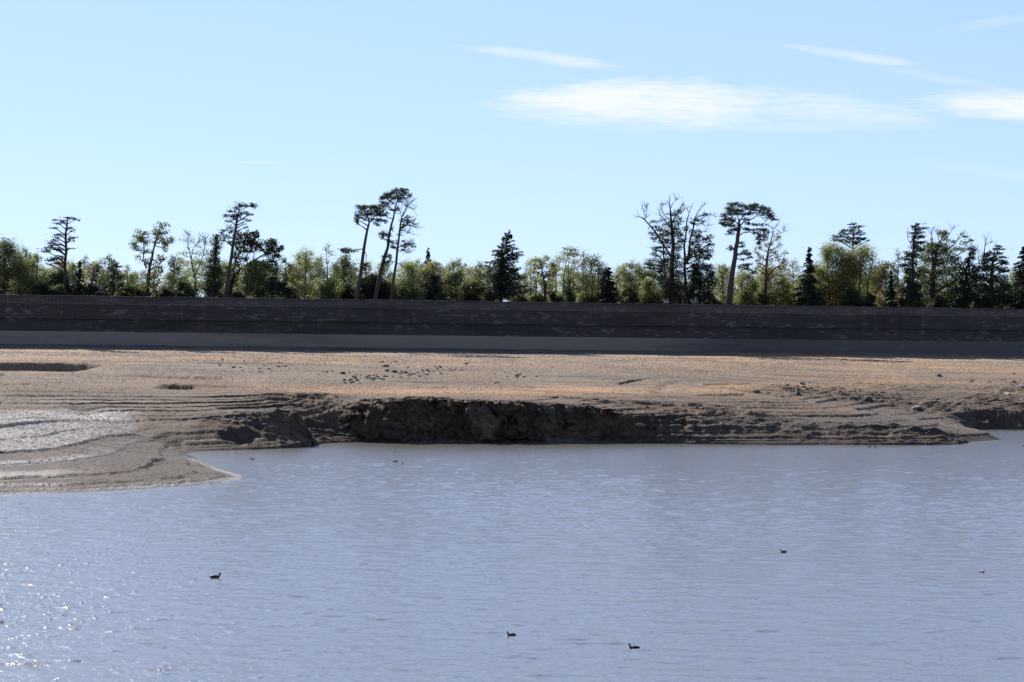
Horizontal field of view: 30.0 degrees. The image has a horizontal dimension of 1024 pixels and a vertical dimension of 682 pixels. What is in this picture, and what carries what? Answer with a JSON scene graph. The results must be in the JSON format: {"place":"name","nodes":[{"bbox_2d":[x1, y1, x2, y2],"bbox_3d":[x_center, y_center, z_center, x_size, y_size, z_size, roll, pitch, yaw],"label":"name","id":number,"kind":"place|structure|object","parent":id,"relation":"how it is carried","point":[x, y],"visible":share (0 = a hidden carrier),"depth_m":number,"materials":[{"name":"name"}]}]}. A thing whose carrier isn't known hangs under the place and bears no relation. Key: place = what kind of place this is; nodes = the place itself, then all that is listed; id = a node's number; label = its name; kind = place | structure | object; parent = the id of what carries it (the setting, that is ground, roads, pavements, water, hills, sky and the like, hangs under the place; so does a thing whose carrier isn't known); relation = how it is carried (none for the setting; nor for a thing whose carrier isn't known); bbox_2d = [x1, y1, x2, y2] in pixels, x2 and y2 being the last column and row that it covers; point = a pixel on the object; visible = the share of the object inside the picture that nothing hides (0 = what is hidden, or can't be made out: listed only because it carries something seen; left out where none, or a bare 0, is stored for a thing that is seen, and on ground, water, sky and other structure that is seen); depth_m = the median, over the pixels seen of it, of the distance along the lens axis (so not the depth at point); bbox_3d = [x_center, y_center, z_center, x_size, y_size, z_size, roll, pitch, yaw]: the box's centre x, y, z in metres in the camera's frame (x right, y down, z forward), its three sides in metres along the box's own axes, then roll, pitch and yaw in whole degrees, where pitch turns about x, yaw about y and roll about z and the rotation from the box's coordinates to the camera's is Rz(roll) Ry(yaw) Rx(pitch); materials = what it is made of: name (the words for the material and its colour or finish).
{"place":"outdoors","nodes":[
{"label":"outdoors","id":0,"kind":"place"},
{"bbox_2d":[0,429,1023,681],"bbox_3d":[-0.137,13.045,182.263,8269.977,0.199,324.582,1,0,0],"label":"water","id":1,"kind":"structure","parent":0,"point":[436,561],"depth_m":109.02,"materials":[{"name":"blue liquid"}]},
{"bbox_2d":[0,304,1023,493],"bbox_3d":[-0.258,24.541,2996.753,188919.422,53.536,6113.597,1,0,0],"label":"ground","id":2,"kind":"structure","parent":0,"point":[416,418],"depth_m":259.95,"materials":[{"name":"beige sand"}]},
{"bbox_2d":[0,234,45,294],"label":"broadleaf tree","id":3,"kind":"object","parent":2,"relation":"on","point":[15,272],"visible":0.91,"depth_m":415.00,"materials":[{"name":"green plant"}]},
{"bbox_2d":[22,252,54,292],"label":"broadleaf tree","id":4,"kind":"object","parent":2,"relation":"on","point":[38,261],"visible":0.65,"depth_m":418.39,"materials":[{"name":"green plant"}]},
{"bbox_2d":[28,279,54,294],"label":"bush","id":5,"kind":"object","parent":2,"relation":"on","point":[40,288],"visible":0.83,"depth_m":408.80,"materials":[{"name":"green plant"}]},
{"bbox_2d":[36,216,81,291],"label":"cedar tree","id":6,"kind":"object","parent":2,"relation":"on","point":[58,249],"visible":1,"depth_m":410.62,"materials":[{"name":"green plant"}]},
{"bbox_2d":[44,268,78,293],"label":"evergreen tree","id":7,"kind":"object","parent":2,"relation":"on","point":[56,278],"visible":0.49,"depth_m":414.10,"materials":[{"name":"green plant"}]},
{"bbox_2d":[50,284,72,294],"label":"bush","id":8,"kind":"object","parent":2,"relation":"on","point":[58,289],"visible":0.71,"depth_m":409.54,"materials":[{"name":"green plant"}]},
{"bbox_2d":[63,261,89,292],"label":"broadleaf tree","id":9,"kind":"object","parent":2,"relation":"on","point":[71,268],"visible":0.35,"depth_m":430.88,"materials":[{"name":"green plant"}]},
{"bbox_2d":[71,261,85,295],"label":"spruce tree","id":10,"kind":"object","parent":2,"relation":"on","point":[80,287],"visible":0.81,"depth_m":413.14,"materials":[{"name":"green plant"}]},
{"bbox_2d":[82,282,103,295],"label":"bush","id":11,"kind":"object","parent":2,"relation":"on","point":[92,289],"visible":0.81,"depth_m":410.75,"materials":[{"name":"green plant"}]},
{"bbox_2d":[83,266,105,292],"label":"conifer","id":12,"kind":"object","parent":2,"relation":"on","point":[92,280],"visible":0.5,"depth_m":416.48,"materials":[{"name":"green plant"}]},
{"bbox_2d":[81,261,109,295],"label":"broadleaf tree","id":13,"kind":"object","parent":2,"relation":"on","point":[93,267],"visible":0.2,"depth_m":449.17,"materials":[{"name":"green plant"}]},
{"bbox_2d":[96,253,121,288],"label":"broadleaf tree","id":14,"kind":"object","parent":2,"relation":"on","point":[102,279],"visible":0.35,"depth_m":439.17,"materials":[{"name":"green plant"}]},
{"bbox_2d":[102,262,125,295],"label":"evergreen tree","id":15,"kind":"object","parent":2,"relation":"on","point":[117,284],"visible":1,"depth_m":415.40,"materials":[{"name":"green plant"}]},
{"bbox_2d":[114,282,138,295],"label":"bush","id":16,"kind":"object","parent":2,"relation":"on","point":[128,288],"visible":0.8,"depth_m":418.08,"materials":[{"name":"green plant"}]},
{"bbox_2d":[118,264,139,295],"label":"broadleaf tree","id":17,"kind":"object","parent":2,"relation":"on","point":[130,276],"visible":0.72,"depth_m":420.96,"materials":[{"name":"green plant"}]},
{"bbox_2d":[128,221,176,296],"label":"oak tree","id":18,"kind":"object","parent":2,"relation":"on","point":[148,278],"visible":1,"depth_m":414.74,"materials":[{"name":"green plant"}]},
{"bbox_2d":[149,287,177,296],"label":"bush","id":19,"kind":"object","parent":2,"relation":"on","point":[167,292],"visible":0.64,"depth_m":420.16,"materials":[{"name":"green plant"}]},
{"bbox_2d":[160,273,185,296],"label":"broadleaf tree","id":20,"kind":"object","parent":2,"relation":"on","point":[169,286],"visible":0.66,"depth_m":425.84,"materials":[{"name":"green plant"}]},
{"bbox_2d":[165,254,180,287],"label":"broadleaf tree","id":21,"kind":"object","parent":2,"relation":"on","point":[172,265],"visible":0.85,"depth_m":429.91,"materials":[{"name":"green plant"}]},
{"bbox_2d":[164,255,192,288],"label":"broadleaf tree","id":22,"kind":"object","parent":2,"relation":"on","point":[181,268],"visible":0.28,"depth_m":448.71,"materials":[{"name":"green plant"}]},
{"bbox_2d":[175,280,199,296],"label":"bush","id":23,"kind":"object","parent":2,"relation":"on","point":[183,285],"visible":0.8,"depth_m":425.65,"materials":[{"name":"green plant"}]},
{"bbox_2d":[176,228,210,296],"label":"broadleaf tree","id":24,"kind":"object","parent":2,"relation":"on","point":[197,283],"visible":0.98,"depth_m":424.81,"materials":[{"name":"green plant"}]},
{"bbox_2d":[196,255,226,295],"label":"broadleaf tree","id":25,"kind":"object","parent":2,"relation":"on","point":[208,262],"visible":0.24,"depth_m":454.15,"materials":[{"name":"green plant"}]},
{"bbox_2d":[201,233,225,296],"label":"ivy clad tree","id":26,"kind":"object","parent":2,"relation":"on","point":[213,285],"visible":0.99,"depth_m":418.28,"materials":[{"name":"green plant"}]},
{"bbox_2d":[216,259,236,294],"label":"broadleaf tree","id":27,"kind":"object","parent":2,"relation":"on","point":[224,266],"visible":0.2,"depth_m":465.33,"materials":[{"name":"green plant"}]},
{"bbox_2d":[217,201,258,297],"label":"pine tree","id":28,"kind":"object","parent":2,"relation":"on","point":[236,216],"visible":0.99,"depth_m":415.90,"materials":[{"name":"green plant"}]},
{"bbox_2d":[234,258,274,297],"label":"broadleaf tree","id":29,"kind":"object","parent":2,"relation":"on","point":[261,272],"visible":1,"depth_m":417.51,"materials":[{"name":"green plant"}]},
{"bbox_2d":[227,229,284,297],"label":"oak tree","id":30,"kind":"object","parent":2,"relation":"on","point":[269,252],"visible":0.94,"depth_m":422.64,"materials":[{"name":"green plant"}]},
{"bbox_2d":[254,276,298,297],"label":"bush","id":31,"kind":"object","parent":2,"relation":"on","point":[276,285],"visible":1,"depth_m":417.48,"materials":[{"name":"green plant"}]},
{"bbox_2d":[276,255,296,297],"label":"broadleaf tree","id":32,"kind":"object","parent":2,"relation":"on","point":[284,273],"visible":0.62,"depth_m":425.17,"materials":[{"name":"green plant"}]},
{"bbox_2d":[287,245,324,298],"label":"broadleaf tree","id":33,"kind":"object","parent":2,"relation":"on","point":[305,265],"visible":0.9,"depth_m":426.90,"materials":[{"name":"green plant"}]},
{"bbox_2d":[313,242,339,297],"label":"birch tree","id":34,"kind":"object","parent":2,"relation":"on","point":[321,268],"visible":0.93,"depth_m":424.99,"materials":[{"name":"green plant"}]},
{"bbox_2d":[311,278,346,298],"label":"bush","id":35,"kind":"object","parent":2,"relation":"on","point":[329,286],"visible":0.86,"depth_m":421.77,"materials":[{"name":"green plant"}]},
{"bbox_2d":[324,253,359,298],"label":"broadleaf tree","id":36,"kind":"object","parent":2,"relation":"on","point":[344,261],"visible":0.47,"depth_m":430.19,"materials":[{"name":"green plant"}]},
{"bbox_2d":[337,283,361,299],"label":"bush","id":37,"kind":"object","parent":2,"relation":"on","point":[349,293],"visible":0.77,"depth_m":423.09,"materials":[{"name":"green plant"}]},
{"bbox_2d":[337,204,387,298],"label":"pine tree","id":38,"kind":"object","parent":2,"relation":"on","point":[364,208],"visible":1,"depth_m":418.77,"materials":[{"name":"green plant"}]},
{"bbox_2d":[354,271,403,299],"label":"evergreen bush","id":39,"kind":"object","parent":2,"relation":"on","point":[367,288],"visible":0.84,"depth_m":424.62,"materials":[{"name":"green plant"}]},
{"bbox_2d":[374,262,396,282],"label":"broadleaf tree","id":40,"kind":"object","parent":2,"relation":"on","point":[386,270],"visible":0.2,"depth_m":453.85,"materials":[{"name":"green plant"}]},
{"bbox_2d":[373,188,411,299],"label":"pine tree","id":41,"kind":"object","parent":2,"relation":"on","point":[399,198],"visible":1,"depth_m":421.55,"materials":[{"name":"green plant"}]},
{"bbox_2d":[388,196,424,299],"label":"pine tree","id":42,"kind":"object","parent":2,"relation":"on","point":[401,228],"visible":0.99,"depth_m":421.19,"materials":[{"name":"green plant"}]},
{"bbox_2d":[388,257,429,299],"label":"broadleaf tree","id":43,"kind":"object","parent":2,"relation":"on","point":[408,281],"visible":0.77,"depth_m":430.55,"materials":[{"name":"green plant"}]},
{"bbox_2d":[415,271,448,300],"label":"evergreen bush","id":44,"kind":"object","parent":2,"relation":"on","point":[432,291],"visible":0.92,"depth_m":423.66,"materials":[{"name":"green plant"}]},
{"bbox_2d":[417,260,450,299],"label":"broadleaf tree","id":45,"kind":"object","parent":2,"relation":"on","point":[432,267],"visible":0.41,"depth_m":430.36,"materials":[{"name":"green plant"}]},
{"bbox_2d":[440,258,471,300],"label":"broadleaf tree","id":46,"kind":"object","parent":2,"relation":"on","point":[453,267],"visible":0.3,"depth_m":436.81,"materials":[{"name":"green plant"}]},
{"bbox_2d":[441,268,472,300],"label":"broadleaf tree","id":47,"kind":"object","parent":2,"relation":"on","point":[455,277],"visible":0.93,"depth_m":428.78,"materials":[{"name":"green plant"}]},
{"bbox_2d":[465,279,484,300],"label":"olive bush","id":48,"kind":"object","parent":2,"relation":"on","point":[473,283],"visible":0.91,"depth_m":429.27,"materials":[{"name":"green plant"}]},
{"bbox_2d":[464,261,491,299],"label":"broadleaf tree","id":49,"kind":"object","parent":2,"relation":"on","point":[478,278],"visible":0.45,"depth_m":436.35,"materials":[{"name":"green plant"}]},
{"bbox_2d":[482,288,501,301],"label":"bush","id":50,"kind":"object","parent":2,"relation":"on","point":[487,297],"visible":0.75,"depth_m":425.95,"materials":[{"name":"green plant"}]},
{"bbox_2d":[473,230,534,301],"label":"cedar tree","id":51,"kind":"object","parent":2,"relation":"on","point":[503,284],"visible":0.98,"depth_m":427.79,"materials":[{"name":"green plant"}]},
{"bbox_2d":[0,294,1023,353],"bbox_3d":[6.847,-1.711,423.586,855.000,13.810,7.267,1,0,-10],"label":"dam wall","id":52,"kind":"structure","parent":2,"relation":"on","point":[126,320],"depth_m":419.20,"materials":[{"name":"stone"}]},
{"bbox_2d":[509,294,529,301],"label":"bush","id":53,"kind":"object","parent":2,"relation":"on","point":[522,299],"visible":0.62,"depth_m":434.46,"materials":[{"name":"green plant"}]},
{"bbox_2d":[521,258,541,297],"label":"broadleaf tree","id":54,"kind":"object","parent":2,"relation":"on","point":[526,269],"visible":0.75,"depth_m":437.58,"materials":[{"name":"green plant"}]},
{"bbox_2d":[529,292,549,301],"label":"bush","id":55,"kind":"object","parent":2,"relation":"on","point":[539,297],"visible":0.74,"depth_m":434.58,"materials":[{"name":"green plant"}]},
{"bbox_2d":[527,252,558,301],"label":"broadleaf tree","id":56,"kind":"object","parent":2,"relation":"on","point":[540,266],"visible":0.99,"depth_m":434.13,"materials":[{"name":"green plant"}]},
{"bbox_2d":[543,289,564,301],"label":"bush","id":57,"kind":"object","parent":2,"relation":"on","point":[552,297],"visible":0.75,"depth_m":437.59,"materials":[{"name":"green plant"}]},
{"bbox_2d":[543,260,565,297],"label":"broadleaf tree","id":58,"kind":"object","parent":2,"relation":"on","point":[556,287],"visible":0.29,"depth_m":460.82,"materials":[{"name":"green plant"}]},
{"bbox_2d":[553,245,584,301],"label":"broadleaf tree","id":59,"kind":"object","parent":2,"relation":"on","point":[573,262],"visible":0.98,"depth_m":436.98,"materials":[{"name":"green plant"}]},
{"bbox_2d":[555,269,586,301],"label":"broadleaf tree","id":60,"kind":"object","parent":2,"relation":"on","point":[569,282],"visible":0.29,"depth_m":453.06,"materials":[{"name":"green plant"}]},
{"bbox_2d":[563,287,578,301],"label":"bush","id":61,"kind":"object","parent":2,"relation":"on","point":[569,295],"visible":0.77,"depth_m":429.05,"materials":[{"name":"green plant"}]},
{"bbox_2d":[572,249,594,300],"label":"broadleaf tree","id":62,"kind":"object","parent":2,"relation":"on","point":[582,268],"visible":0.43,"depth_m":442.56,"materials":[{"name":"green plant"}]},
{"bbox_2d":[576,253,616,302],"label":"broadleaf tree","id":63,"kind":"object","parent":2,"relation":"on","point":[599,270],"visible":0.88,"depth_m":434.62,"materials":[{"name":"green plant"}]},
{"bbox_2d":[594,267,619,302],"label":"spruce tree","id":64,"kind":"object","parent":2,"relation":"on","point":[608,295],"visible":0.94,"depth_m":430.91,"materials":[{"name":"green plant"}]},
{"bbox_2d":[612,260,644,302],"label":"broadleaf tree","id":65,"kind":"object","parent":2,"relation":"on","point":[628,275],"visible":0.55,"depth_m":439.04,"materials":[{"name":"green plant"}]},
{"bbox_2d":[620,286,640,303],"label":"evergreen bush","id":66,"kind":"object","parent":2,"relation":"on","point":[632,297],"visible":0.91,"depth_m":431.24,"materials":[{"name":"green plant"}]},
{"bbox_2d":[623,261,653,287],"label":"broadleaf tree","id":67,"kind":"object","parent":2,"relation":"on","point":[640,266],"visible":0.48,"depth_m":441.65,"materials":[{"name":"green plant"}]},
{"bbox_2d":[635,276,664,303],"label":"golden bush","id":68,"kind":"object","parent":2,"relation":"on","point":[648,293],"visible":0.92,"depth_m":431.81,"materials":[{"name":"green plant"}]},
{"bbox_2d":[639,217,670,303],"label":"cedar tree","id":69,"kind":"object","parent":2,"relation":"on","point":[656,276],"visible":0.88,"depth_m":438.58,"materials":[{"name":"green plant"}]},
{"bbox_2d":[632,194,690,303],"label":"tree","id":70,"kind":"object","parent":2,"relation":"on","point":[672,287],"visible":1,"depth_m":433.82,"materials":[{"name":"green plant"}]},
{"bbox_2d":[680,201,716,303],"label":"oak tree","id":71,"kind":"object","parent":2,"relation":"on","point":[689,254],"visible":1,"depth_m":436.34,"materials":[{"name":"green plant"}]},
{"bbox_2d":[680,262,719,303],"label":"evergreen tree","id":72,"kind":"object","parent":2,"relation":"on","point":[698,278],"visible":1,"depth_m":435.80,"materials":[{"name":"green plant"}]},
{"bbox_2d":[701,263,738,298],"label":"broadleaf tree","id":73,"kind":"object","parent":2,"relation":"on","point":[720,276],"visible":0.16,"depth_m":455.45,"materials":[{"name":"green plant"}]},
{"bbox_2d":[714,263,728,299],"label":"broadleaf tree","id":74,"kind":"object","parent":2,"relation":"on","point":[722,280],"visible":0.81,"depth_m":446.01,"materials":[{"name":"green plant"}]},
{"bbox_2d":[732,270,763,304],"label":"broadleaf tree","id":75,"kind":"object","parent":2,"relation":"on","point":[747,297],"visible":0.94,"depth_m":439.39,"materials":[{"name":"green plant"}]},
{"bbox_2d":[718,201,780,304],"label":"pine tree","id":76,"kind":"object","parent":2,"relation":"on","point":[734,211],"visible":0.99,"depth_m":433.99,"materials":[{"name":"green plant"}]},
{"bbox_2d":[747,291,770,304],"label":"bush","id":77,"kind":"object","parent":2,"relation":"on","point":[760,296],"visible":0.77,"depth_m":440.86,"materials":[{"name":"green plant"}]},
{"bbox_2d":[749,261,782,304],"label":"broadleaf tree","id":78,"kind":"object","parent":2,"relation":"on","point":[758,274],"visible":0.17,"depth_m":466.56,"materials":[{"name":"green plant"}]},
{"bbox_2d":[751,221,790,302],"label":"broadleaf tree","id":79,"kind":"object","parent":2,"relation":"on","point":[768,277],"visible":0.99,"depth_m":441.47,"materials":[{"name":"green plant"}]},
{"bbox_2d":[765,273,797,305],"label":"broadleaf tree","id":80,"kind":"object","parent":2,"relation":"on","point":[784,292],"visible":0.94,"depth_m":439.66,"materials":[{"name":"green plant"}]},
{"bbox_2d":[770,263,796,297],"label":"broadleaf tree","id":81,"kind":"object","parent":2,"relation":"on","point":[784,267],"visible":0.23,"depth_m":465.01,"materials":[{"name":"green plant"}]},
{"bbox_2d":[784,257,803,302],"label":"broadleaf tree","id":82,"kind":"object","parent":2,"relation":"on","point":[796,269],"visible":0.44,"depth_m":449.69,"materials":[{"name":"green plant"}]},
{"bbox_2d":[790,247,829,305],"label":"spruce tree","id":83,"kind":"object","parent":2,"relation":"on","point":[810,294],"visible":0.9,"depth_m":437.57,"materials":[{"name":"green plant"}]},
{"bbox_2d":[801,240,861,305],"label":"broadleaf tree","id":84,"kind":"object","parent":2,"relation":"on","point":[823,274],"visible":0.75,"depth_m":445.28,"materials":[{"name":"green plant"}]},
{"bbox_2d":[829,222,869,278],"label":"cedar tree","id":85,"kind":"object","parent":2,"relation":"on","point":[849,238],"visible":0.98,"depth_m":457.94,"materials":[{"name":"green plant"}]},
{"bbox_2d":[840,286,863,306],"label":"evergreen bush","id":86,"kind":"object","parent":2,"relation":"on","point":[851,299],"visible":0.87,"depth_m":439.50,"materials":[{"name":"green plant"}]},
{"bbox_2d":[822,242,888,306],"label":"broadleaf tree","id":87,"kind":"object","parent":2,"relation":"on","point":[853,257],"visible":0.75,"depth_m":444.01,"materials":[{"name":"green plant"}]},
{"bbox_2d":[862,291,878,306],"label":"evergreen bush","id":88,"kind":"object","parent":2,"relation":"on","point":[870,301],"visible":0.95,"depth_m":439.38,"materials":[{"name":"green plant"}]},
{"bbox_2d":[867,260,904,306],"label":"broadleaf tree","id":89,"kind":"object","parent":2,"relation":"on","point":[885,266],"visible":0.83,"depth_m":447.08,"materials":[{"name":"green plant"}]},
{"bbox_2d":[882,271,898,306],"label":"spruce tree","id":90,"kind":"object","parent":2,"relation":"on","point":[891,293],"visible":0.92,"depth_m":442.07,"materials":[{"name":"green plant"}]},
{"bbox_2d":[892,247,907,295],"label":"broadleaf tree","id":91,"kind":"object","parent":2,"relation":"on","point":[898,267],"visible":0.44,"depth_m":455.73,"materials":[{"name":"green plant"}]},
{"bbox_2d":[895,221,929,306],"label":"larch tree","id":92,"kind":"object","parent":2,"relation":"on","point":[911,272],"visible":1,"depth_m":442.90,"materials":[{"name":"green plant"}]},
{"bbox_2d":[904,281,936,307],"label":"tree","id":93,"kind":"object","parent":2,"relation":"on","point":[914,303],"visible":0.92,"depth_m":441.97,"materials":[{"name":"green plant"}]},
{"bbox_2d":[928,296,953,307],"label":"bush","id":94,"kind":"object","parent":2,"relation":"on","point":[940,302],"visible":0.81,"depth_m":442.97,"materials":[{"name":"green plant"}]},
{"bbox_2d":[917,223,975,306],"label":"oak tree","id":95,"kind":"object","parent":2,"relation":"on","point":[934,273],"visible":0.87,"depth_m":447.82,"materials":[{"name":"green plant"}]},
{"bbox_2d":[951,245,979,306],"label":"conifer","id":96,"kind":"object","parent":2,"relation":"on","point":[964,289],"visible":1,"depth_m":445.38,"materials":[{"name":"green plant"}]},
{"bbox_2d":[970,298,989,307],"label":"bush","id":97,"kind":"object","parent":2,"relation":"on","point":[981,304],"visible":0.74,"depth_m":444.59,"materials":[{"name":"green plant"}]},
{"bbox_2d":[970,232,1015,308],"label":"cedar tree","id":98,"kind":"object","parent":2,"relation":"on","point":[988,290],"visible":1,"depth_m":444.43,"materials":[{"name":"green plant"}]},
{"bbox_2d":[1002,246,1023,308],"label":"spruce tree","id":99,"kind":"object","parent":2,"relation":"on","point":[1018,285],"visible":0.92,"depth_m":445.68,"materials":[{"name":"green plant"}]},
{"bbox_2d":[0,0,1023,303],"label":"sky","id":100,"kind":"structure","parent":0,"point":[551,124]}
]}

